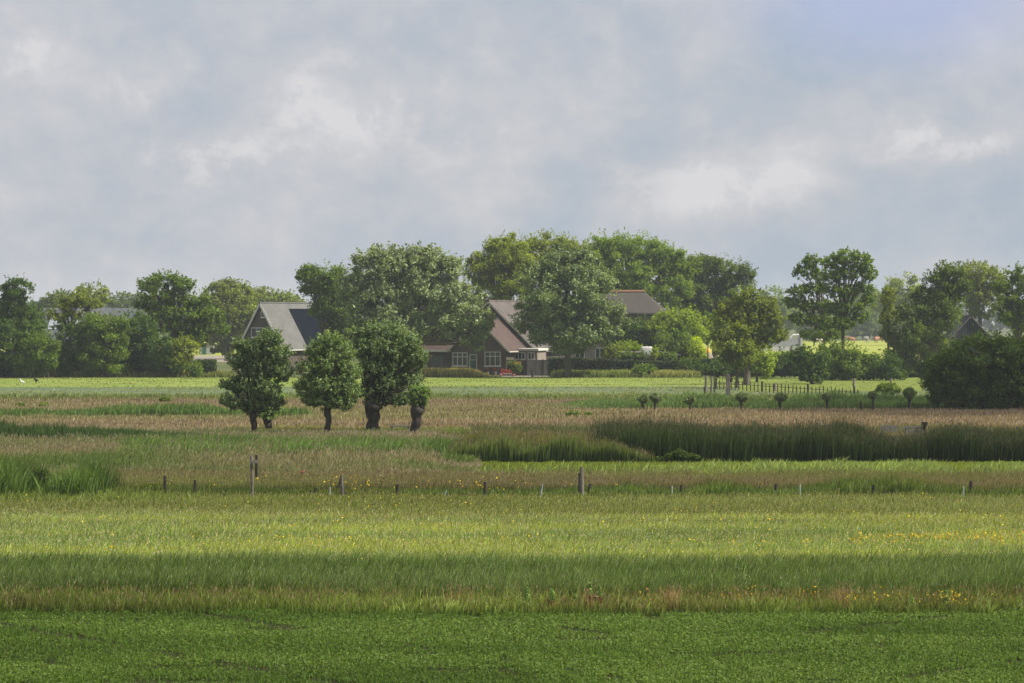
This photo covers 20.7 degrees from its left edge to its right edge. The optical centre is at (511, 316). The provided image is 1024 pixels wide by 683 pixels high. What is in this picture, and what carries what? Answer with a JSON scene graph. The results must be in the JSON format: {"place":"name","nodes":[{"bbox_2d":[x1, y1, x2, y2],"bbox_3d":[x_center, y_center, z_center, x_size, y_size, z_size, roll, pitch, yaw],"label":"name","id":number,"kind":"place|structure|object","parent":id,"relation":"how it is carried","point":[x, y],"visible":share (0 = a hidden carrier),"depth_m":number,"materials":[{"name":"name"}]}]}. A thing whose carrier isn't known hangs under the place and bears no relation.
{"place":"outdoors","nodes":[
{"label":"outdoors","id":0,"kind":"place"},
{"bbox_2d":[212,424,470,435],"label":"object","id":1,"kind":"structure","parent":0,"point":[450,430],"depth_m":156.37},
{"bbox_2d":[0,377,923,386],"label":"sunny pasture","id":2,"kind":"structure","parent":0,"point":[191,383],"depth_m":276.93,"materials":[{"name":"green plant"}]},
{"bbox_2d":[0,273,53,377],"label":"tree","id":3,"kind":"object","parent":2,"relation":"on","point":[20,319],"visible":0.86,"depth_m":299.07,"materials":[{"name":"green plant"}]},
{"bbox_2d":[11,327,62,377],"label":"bush","id":4,"kind":"object","parent":2,"relation":"on","point":[38,355],"visible":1,"depth_m":296.10,"materials":[{"name":"green plant"}]},
{"bbox_2d":[50,318,98,376],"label":"bush","id":5,"kind":"object","parent":2,"relation":"on","point":[68,351],"visible":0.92,"depth_m":299.60,"materials":[{"name":"green plant"}]},
{"bbox_2d":[75,309,138,376],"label":"bush","id":6,"kind":"object","parent":2,"relation":"on","point":[108,330],"visible":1,"depth_m":299.11,"materials":[{"name":"green plant"}]},
{"bbox_2d":[0,369,236,377],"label":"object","id":7,"kind":"structure","parent":2,"relation":"on","point":[134,374],"depth_m":299.85,"materials":[{"name":"green plant"}]},
{"bbox_2d":[105,306,159,372],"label":"bush","id":8,"kind":"object","parent":2,"relation":"on","point":[143,324],"visible":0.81,"depth_m":301.03,"materials":[{"name":"green plant"}]},
{"bbox_2d":[137,325,192,376],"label":"bush","id":9,"kind":"object","parent":2,"relation":"on","point":[158,362],"visible":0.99,"depth_m":299.64,"materials":[{"name":"green plant"}]},
{"bbox_2d":[166,334,203,376],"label":"bush","id":10,"kind":"object","parent":2,"relation":"on","point":[177,345],"visible":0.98,"depth_m":299.41,"materials":[{"name":"green plant"}]},
{"bbox_2d":[185,359,203,377],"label":"bush","id":11,"kind":"object","parent":2,"relation":"on","point":[198,368],"visible":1,"depth_m":296.44,"materials":[{"name":"green plant"}]},
{"bbox_2d":[193,359,217,374],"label":"hedge","id":12,"kind":"object","parent":2,"relation":"on","point":[209,365],"visible":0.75,"depth_m":301.14,"materials":[{"name":"green plant"}]},
{"bbox_2d":[332,240,496,370],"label":"tree","id":13,"kind":"object","parent":2,"relation":"on","point":[411,289],"visible":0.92,"depth_m":299.06,"materials":[{"name":"green plant"}]},
{"bbox_2d":[410,366,500,377],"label":"farm border grass","id":14,"kind":"structure","parent":2,"relation":"on","point":[453,372],"depth_m":300.06,"materials":[{"name":"green plant"}]},
{"bbox_2d":[508,242,632,377],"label":"tree","id":15,"kind":"object","parent":2,"relation":"on","point":[560,319],"visible":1,"depth_m":297.38,"materials":[{"name":"green plant"}]},
{"bbox_2d":[548,369,703,377],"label":"hedge border grass","id":16,"kind":"structure","parent":2,"relation":"on","point":[626,373],"depth_m":298.90,"materials":[{"name":"green plant"}]},
{"bbox_2d":[631,362,657,374],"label":"bush","id":17,"kind":"object","parent":2,"relation":"on","point":[644,368],"visible":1,"depth_m":299.17,"materials":[{"name":"green plant"}]},
{"bbox_2d":[700,357,751,377],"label":"bush","id":18,"kind":"object","parent":2,"relation":"on","point":[714,369],"visible":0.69,"depth_m":299.24,"materials":[{"name":"green plant"}]},
{"bbox_2d":[750,345,802,377],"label":"bush","id":19,"kind":"object","parent":2,"relation":"on","point":[785,365],"visible":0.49,"depth_m":299.07,"materials":[{"name":"green plant"}]},
{"bbox_2d":[782,253,845,368],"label":"tree","id":20,"kind":"object","parent":2,"relation":"on","point":[805,289],"visible":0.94,"depth_m":293.69,"materials":[{"name":"green plant"}]},
{"bbox_2d":[816,334,869,380],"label":"bush","id":21,"kind":"object","parent":2,"relation":"on","point":[846,365],"visible":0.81,"depth_m":284.98,"materials":[{"name":"green plant"}]},
{"bbox_2d":[816,246,878,349],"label":"tree","id":22,"kind":"object","parent":2,"relation":"on","point":[844,292],"visible":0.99,"depth_m":290.73,"materials":[{"name":"green plant"}]},
{"bbox_2d":[855,345,882,379],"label":"bush","id":23,"kind":"object","parent":2,"relation":"on","point":[867,376],"visible":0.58,"depth_m":287.05,"materials":[{"name":"green plant"}]},
{"bbox_2d":[865,348,908,380],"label":"bush","id":24,"kind":"object","parent":2,"relation":"on","point":[887,369],"visible":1,"depth_m":285.02,"materials":[{"name":"green plant"}]},
{"bbox_2d":[878,285,898,355],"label":"tree","id":25,"kind":"object","parent":2,"relation":"on","point":[889,293],"visible":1,"depth_m":299.62,"materials":[{"name":"green plant"}]},
{"bbox_2d":[881,259,974,377],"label":"tree","id":26,"kind":"object","parent":2,"relation":"on","point":[937,320],"visible":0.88,"depth_m":299.11,"materials":[{"name":"green plant"}]},
{"bbox_2d":[988,261,1023,341],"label":"tree","id":27,"kind":"object","parent":2,"relation":"on","point":[1009,304],"visible":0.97,"depth_m":289.63,"materials":[{"name":"green plant"}]},
{"bbox_2d":[1,341,922,358],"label":"meadow","id":28,"kind":"structure","parent":0,"point":[871,346],"depth_m":615.06,"materials":[{"name":"plant"}]},
{"bbox_2d":[33,288,74,313],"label":"tree","id":29,"kind":"object","parent":28,"relation":"on","point":[44,302],"visible":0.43,"depth_m":558.85,"materials":[{"name":"green plant"}]},
{"bbox_2d":[107,290,146,307],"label":"tree","id":30,"kind":"object","parent":28,"relation":"on","point":[120,302],"visible":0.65,"depth_m":599.01,"materials":[{"name":"green plant"}]},
{"bbox_2d":[241,285,306,306],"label":"tree","id":31,"kind":"object","parent":28,"relation":"on","point":[267,296],"visible":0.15,"depth_m":518.53,"materials":[{"name":"green plant"}]},
{"bbox_2d":[754,284,804,331],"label":"tree","id":32,"kind":"object","parent":28,"relation":"on","point":[786,312],"visible":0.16,"depth_m":718.89,"materials":[{"name":"green plant"}]},
{"bbox_2d":[865,270,923,327],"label":"tree","id":33,"kind":"object","parent":28,"relation":"on","point":[896,284],"visible":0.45,"depth_m":638.77,"materials":[{"name":"green plant"}]},
{"bbox_2d":[0,376,929,396],"bbox_3d":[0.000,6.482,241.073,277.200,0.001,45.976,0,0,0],"label":"pasture","id":34,"kind":"structure","parent":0,"point":[289,389],"depth_m":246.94,"materials":[{"name":"green plant"}]},
{"bbox_2d":[0,390,929,399],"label":"ditch grass","id":35,"kind":"structure","parent":34,"relation":"on","point":[522,395],"depth_m":220.78,"materials":[{"name":"green plant"}]},
{"bbox_2d":[715,378,857,394],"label":"picket fence","id":36,"kind":"object","parent":34,"relation":"on","point":[769,386],"visible":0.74,"depth_m":238.65,"materials":[{"name":"brown wood"}]},
{"bbox_2d":[875,381,901,395],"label":"bush","id":37,"kind":"object","parent":34,"relation":"on","point":[891,388],"visible":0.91,"depth_m":225.91,"materials":[{"name":"green plant"}]},
{"bbox_2d":[0,507,1023,566],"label":"flowering grass","id":38,"kind":"structure","parent":0,"point":[783,537],"depth_m":79.73,"materials":[{"name":"green plant"}]},
{"bbox_2d":[0,600,1023,682],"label":"crop field","id":39,"kind":"structure","parent":0,"point":[328,681],"depth_m":54.49,"materials":[{"name":"plant"}]},
{"bbox_2d":[0,0,1023,322],"label":"sky","id":40,"kind":"structure","parent":0,"point":[255,141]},
{"bbox_2d":[0,395,1023,429],"bbox_3d":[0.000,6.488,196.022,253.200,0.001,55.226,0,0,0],"label":"ripe grass field","id":41,"kind":"structure","parent":0,"point":[487,411],"depth_m":182.58,"materials":[{"name":"brown plant"}]},
{"bbox_2d":[0,401,317,416],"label":"ditch sedge","id":42,"kind":"object","parent":41,"relation":"on","point":[179,409],"visible":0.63,"depth_m":182.07,"materials":[{"name":"green plant"}]},
{"bbox_2d":[523,389,978,410],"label":"ditch sedge","id":43,"kind":"object","parent":41,"relation":"on","point":[801,400],"visible":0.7,"depth_m":197.25,"materials":[{"name":"green plant"}]},
{"bbox_2d":[917,323,1023,409],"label":"bush","id":44,"kind":"object","parent":41,"relation":"on","point":[961,375],"visible":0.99,"depth_m":192.88,"materials":[{"name":"green plant"}]},
{"bbox_2d":[5,323,1023,386],"bbox_3d":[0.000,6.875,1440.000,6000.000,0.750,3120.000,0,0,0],"label":"ground","id":45,"kind":"structure","parent":0,"point":[222,366],"depth_m":774.49,"materials":[{"name":"green plant"}]},
{"bbox_2d":[43,291,106,342],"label":"tree","id":46,"kind":"object","parent":45,"relation":"on","point":[66,303],"visible":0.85,"depth_m":302.63,"materials":[{"name":"green plant"}]},
{"bbox_2d":[71,279,112,307],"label":"tree","id":47,"kind":"object","parent":45,"relation":"on","point":[102,297],"visible":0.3,"depth_m":429.05,"materials":[{"name":"green plant"}]},
{"bbox_2d":[42,308,146,349],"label":"long barn","id":48,"kind":"structure","parent":45,"relation":"on","point":[106,310],"depth_m":376.40,"materials":[{"name":"metal"}]},
{"bbox_2d":[132,268,232,348],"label":"tree","id":49,"kind":"object","parent":45,"relation":"on","point":[163,306],"visible":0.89,"depth_m":305.50,"materials":[{"name":"green plant"}]},
{"bbox_2d":[190,276,261,358],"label":"tree","id":50,"kind":"object","parent":45,"relation":"on","point":[234,304],"visible":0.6,"depth_m":428.54,"materials":[{"name":"green plant"}]},
{"bbox_2d":[241,302,331,371],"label":"brick house","id":51,"kind":"structure","parent":45,"relation":"on","point":[296,324],"depth_m":330.96,"materials":[{"name":"grey tile"}]},
{"bbox_2d":[294,259,367,373],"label":"tree","id":52,"kind":"object","parent":45,"relation":"on","point":[317,282],"visible":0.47,"depth_m":317.20,"materials":[{"name":"green plant"}]},
{"bbox_2d":[403,300,571,375],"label":"farmhouse","id":53,"kind":"object","parent":45,"relation":"on","point":[504,342],"visible":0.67,"depth_m":312.74,"materials":[{"name":"brown brick"}]},
{"bbox_2d":[452,352,467,366],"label":"window","id":54,"kind":"structure","parent":53,"relation":"in","point":[459,359],"depth_m":311.58,"materials":[{"name":"white glass"}]},
{"bbox_2d":[484,352,500,366],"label":"window","id":55,"kind":"structure","parent":53,"relation":"in","point":[492,359],"depth_m":310.44,"materials":[{"name":"white glass"}]},
{"bbox_2d":[462,229,542,306],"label":"tree","id":56,"kind":"object","parent":45,"relation":"on","point":[498,266],"visible":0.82,"depth_m":333.96,"materials":[{"name":"green plant"}]},
{"bbox_2d":[1,299,1022,331],"bbox_3d":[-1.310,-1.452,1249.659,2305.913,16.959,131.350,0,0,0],"label":"distant wood","id":57,"kind":"object","parent":45,"relation":"on","point":[987,323],"visible":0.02,"depth_m":1233.67,"materials":[{"name":"green plant"}]},
{"bbox_2d":[526,359,548,375],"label":"board fence","id":58,"kind":"object","parent":45,"relation":"on","point":[538,367],"visible":0.57,"depth_m":308.52,"materials":[{"name":"grey wood"}]},
{"bbox_2d":[497,228,592,283],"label":"tree","id":59,"kind":"object","parent":45,"relation":"on","point":[546,243],"visible":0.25,"depth_m":363.26,"materials":[{"name":"green plant"}]},
{"bbox_2d":[600,342,623,358],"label":"bush","id":60,"kind":"object","parent":45,"relation":"on","point":[612,352],"visible":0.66,"depth_m":308.77,"materials":[{"name":"green plant"}]},
{"bbox_2d":[546,356,688,375],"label":"hedge","id":61,"kind":"object","parent":45,"relation":"on","point":[584,364],"visible":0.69,"depth_m":304.89,"materials":[{"name":"green plant"}]},
{"bbox_2d":[572,290,667,362],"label":"thatched house","id":62,"kind":"structure","parent":45,"relation":"on","point":[641,303],"depth_m":346.38,"materials":[{"name":"brick"}]},
{"bbox_2d":[614,339,647,350],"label":"bush","id":63,"kind":"object","parent":45,"relation":"on","point":[629,346],"visible":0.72,"depth_m":315.68,"materials":[{"name":"green plant"}]},
{"bbox_2d":[609,314,660,350],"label":"bush","id":64,"kind":"object","parent":45,"relation":"on","point":[636,332],"visible":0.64,"depth_m":326.77,"materials":[{"name":"green plant"}]},
{"bbox_2d":[581,227,703,309],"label":"tree","id":65,"kind":"object","parent":45,"relation":"on","point":[665,265],"visible":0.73,"depth_m":366.69,"materials":[{"name":"green plant"}]},
{"bbox_2d":[653,448,700,461],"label":"bush","id":66,"kind":"object","parent":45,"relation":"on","point":[678,454],"visible":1,"depth_m":125.15,"materials":[{"name":"green plant"}]},
{"bbox_2d":[642,303,713,342],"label":"tree","id":67,"kind":"object","parent":45,"relation":"on","point":[671,320],"visible":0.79,"depth_m":325.38,"materials":[{"name":"green plant"}]},
{"bbox_2d":[662,322,708,360],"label":"bush","id":68,"kind":"object","parent":45,"relation":"on","point":[676,345],"visible":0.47,"depth_m":317.12,"materials":[{"name":"green plant"}]},
{"bbox_2d":[673,357,709,375],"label":"bush","id":69,"kind":"object","parent":45,"relation":"on","point":[684,365],"visible":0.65,"depth_m":303.55,"materials":[{"name":"green plant"}]},
{"bbox_2d":[681,336,705,364],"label":"bush","id":70,"kind":"object","parent":45,"relation":"on","point":[697,350],"visible":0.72,"depth_m":311.80,"materials":[{"name":"green plant"}]},
{"bbox_2d":[678,251,758,357],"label":"tree","id":71,"kind":"object","parent":45,"relation":"on","point":[716,289],"visible":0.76,"depth_m":368.93,"materials":[{"name":"green plant"}]},
{"bbox_2d":[761,334,801,350],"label":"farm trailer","id":72,"kind":"object","parent":45,"relation":"on","point":[789,343],"visible":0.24,"depth_m":408.15,"materials":[{"name":"white paint"}]},
{"bbox_2d":[575,409,1023,462],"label":"reed bank","id":73,"kind":"structure","parent":45,"relation":"on","point":[833,441],"depth_m":126.51,"materials":[{"name":"green plant"}]},
{"bbox_2d":[846,285,892,338],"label":"tree","id":74,"kind":"object","parent":45,"relation":"on","point":[870,327],"visible":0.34,"depth_m":798.02,"materials":[{"name":"green plant"}]},
{"bbox_2d":[937,315,990,356],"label":"black barn","id":75,"kind":"structure","parent":45,"relation":"on","point":[967,327],"depth_m":329.99,"materials":[{"name":"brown wood"}]},
{"bbox_2d":[955,259,1008,325],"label":"tree","id":76,"kind":"object","parent":45,"relation":"on","point":[980,295],"visible":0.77,"depth_m":398.89,"materials":[{"name":"green plant"}]},
{"bbox_2d":[32,466,1023,490],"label":"brown seed grass","id":77,"kind":"structure","parent":0,"point":[674,479],"depth_m":106.05,"materials":[{"name":"plant"}]},
{"bbox_2d":[738,380,922,391],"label":"mown lawn","id":78,"kind":"structure","parent":0,"point":[872,386],"depth_m":264.47,"materials":[{"name":"green plant"}]},
{"bbox_2d":[708,318,759,387],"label":"tree","id":79,"kind":"object","parent":78,"relation":"on","point":[731,353],"visible":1,"depth_m":254.53,"materials":[{"name":"green plant"}]},
{"bbox_2d":[707,285,788,384],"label":"tree","id":80,"kind":"object","parent":78,"relation":"on","point":[747,307],"visible":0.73,"depth_m":267.52,"materials":[{"name":"green plant"}]},
{"bbox_2d":[750,345,777,381],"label":"tree","id":81,"kind":"object","parent":78,"relation":"on","point":[764,367],"visible":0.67,"depth_m":277.40,"materials":[{"name":"green plant"}]},
{"bbox_2d":[785,343,834,383],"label":"bush","id":82,"kind":"object","parent":78,"relation":"on","point":[812,366],"visible":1,"depth_m":269.60,"materials":[{"name":"green plant"}]},
{"label":"rough pasture","id":83,"kind":"structure","parent":0,"visible":0},
{"bbox_2d":[0,453,133,497],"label":"tussocks","id":84,"kind":"object","parent":83,"relation":"on","point":[15,476],"visible":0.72,"depth_m":98.97,"materials":[{"name":"green plant"}]},
{"bbox_2d":[0,480,215,503],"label":"bank grass","id":85,"kind":"structure","parent":83,"relation":"on","point":[129,493],"depth_m":97.59,"materials":[{"name":"green plant"}]},
{"bbox_2d":[28,456,1005,497],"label":"wire fence","id":86,"kind":"object","parent":83,"relation":"on","point":[485,483],"visible":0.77,"depth_m":99.87,"materials":[{"name":"brown wood"}]},
{"bbox_2d":[112,471,1023,498],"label":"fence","id":87,"kind":"object","parent":83,"relation":"on","point":[889,483],"visible":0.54,"depth_m":100.91,"materials":[{"name":"green plant"}]},
{"bbox_2d":[479,455,1023,476],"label":"pale sedge","id":88,"kind":"object","parent":83,"relation":"on","point":[761,466],"visible":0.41,"depth_m":114.45,"materials":[{"name":"green plant"}]},
{"label":"mown strip","id":89,"kind":"structure","parent":0,"visible":0},
{"bbox_2d":[427,451,481,463],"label":"green sedge","id":90,"kind":"object","parent":89,"relation":"on","point":[466,459],"visible":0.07,"depth_m":122.47,"materials":[{"name":"green plant"}]},
{"bbox_2d":[454,460,1023,471],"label":"mown grass","id":91,"kind":"structure","parent":89,"relation":"on","point":[554,463],"depth_m":122.35,"materials":[{"name":"green plant"}]},
{"label":"marsh","id":92,"kind":"structure","parent":0,"visible":0},
{"bbox_2d":[0,418,224,440],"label":"dark sedge row","id":93,"kind":"object","parent":92,"relation":"on","point":[35,430],"visible":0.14,"depth_m":139.95,"materials":[{"name":"green plant"}]},
{"bbox_2d":[0,425,482,478],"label":"marsh grass","id":94,"kind":"structure","parent":92,"relation":"on","point":[52,451],"depth_m":119.24,"materials":[{"name":"green plant"}]},
{"bbox_2d":[216,326,295,431],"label":"pollard willow","id":95,"kind":"object","parent":92,"relation":"on","point":[244,356],"visible":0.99,"depth_m":149.74,"materials":[{"name":"green plant"}]},
{"bbox_2d":[252,374,288,428],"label":"pollard willow","id":96,"kind":"object","parent":92,"relation":"on","point":[268,416],"visible":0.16,"depth_m":155.82,"materials":[{"name":"green plant"}]},
{"bbox_2d":[110,428,474,462],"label":"green reedmace","id":97,"kind":"object","parent":92,"relation":"on","point":[437,443],"visible":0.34,"depth_m":125.07,"materials":[{"name":"green plant"}]},
{"bbox_2d":[291,326,365,431],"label":"pollard willow","id":98,"kind":"object","parent":92,"relation":"on","point":[329,392],"visible":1,"depth_m":149.72,"materials":[{"name":"green plant"}]},
{"bbox_2d":[347,318,431,430],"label":"pollard willow","id":99,"kind":"object","parent":92,"relation":"on","point":[384,382],"visible":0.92,"depth_m":154.69,"materials":[{"name":"green plant"}]},
{"bbox_2d":[406,385,431,432],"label":"pollard willow","id":100,"kind":"object","parent":92,"relation":"on","point":[419,396],"visible":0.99,"depth_m":148.77,"materials":[{"name":"green plant"}]},
{"bbox_2d":[444,425,654,462],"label":"green reeds","id":101,"kind":"object","parent":92,"relation":"on","point":[531,446],"visible":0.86,"depth_m":125.00,"materials":[{"name":"green plant"}]},
{"bbox_2d":[468,419,1023,437],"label":"reed fringe","id":102,"kind":"object","parent":92,"relation":"on","point":[533,427],"visible":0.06,"depth_m":152.81,"materials":[{"name":"brown plant"}]},
{"label":"flower meadow","id":103,"kind":"structure","parent":0,"visible":0},
{"bbox_2d":[0,506,1021,547],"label":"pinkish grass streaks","id":104,"kind":"object","parent":103,"relation":"on","point":[211,513],"visible":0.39,"depth_m":84.46,"materials":[{"name":"plant"}]},
{"bbox_2d":[0,544,1023,599],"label":"dark grass belt","id":105,"kind":"object","parent":103,"relation":"on","point":[643,573],"visible":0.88,"depth_m":66.85,"materials":[{"name":"green plant"}]},
{"bbox_2d":[0,574,1023,615],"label":"weedy margin","id":106,"kind":"object","parent":103,"relation":"on","point":[197,601],"visible":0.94,"depth_m":61.90,"materials":[{"name":"green plant"}]},
{"bbox_2d":[0,488,1023,523],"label":"meadow grass","id":107,"kind":"structure","parent":103,"relation":"on","point":[496,503],"depth_m":94.00,"materials":[{"name":"green plant"}]},
{"bbox_2d":[8,492,1018,558],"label":"yellow meadow flowers","id":108,"kind":"object","parent":103,"relation":"on","point":[542,532],"visible":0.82,"depth_m":78.79,"materials":[{"name":"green plant"}]},
{"bbox_2d":[442,580,852,612],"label":"pink seed clumps","id":109,"kind":"object","parent":103,"relation":"on","point":[668,592],"visible":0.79,"depth_m":61.66,"materials":[{"name":"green plant"}]},
{"bbox_2d":[316,593,1023,614],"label":"pale leaf tufts","id":110,"kind":"object","parent":103,"relation":"on","point":[457,608],"visible":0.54,"depth_m":61.29,"materials":[{"name":"green plant"}]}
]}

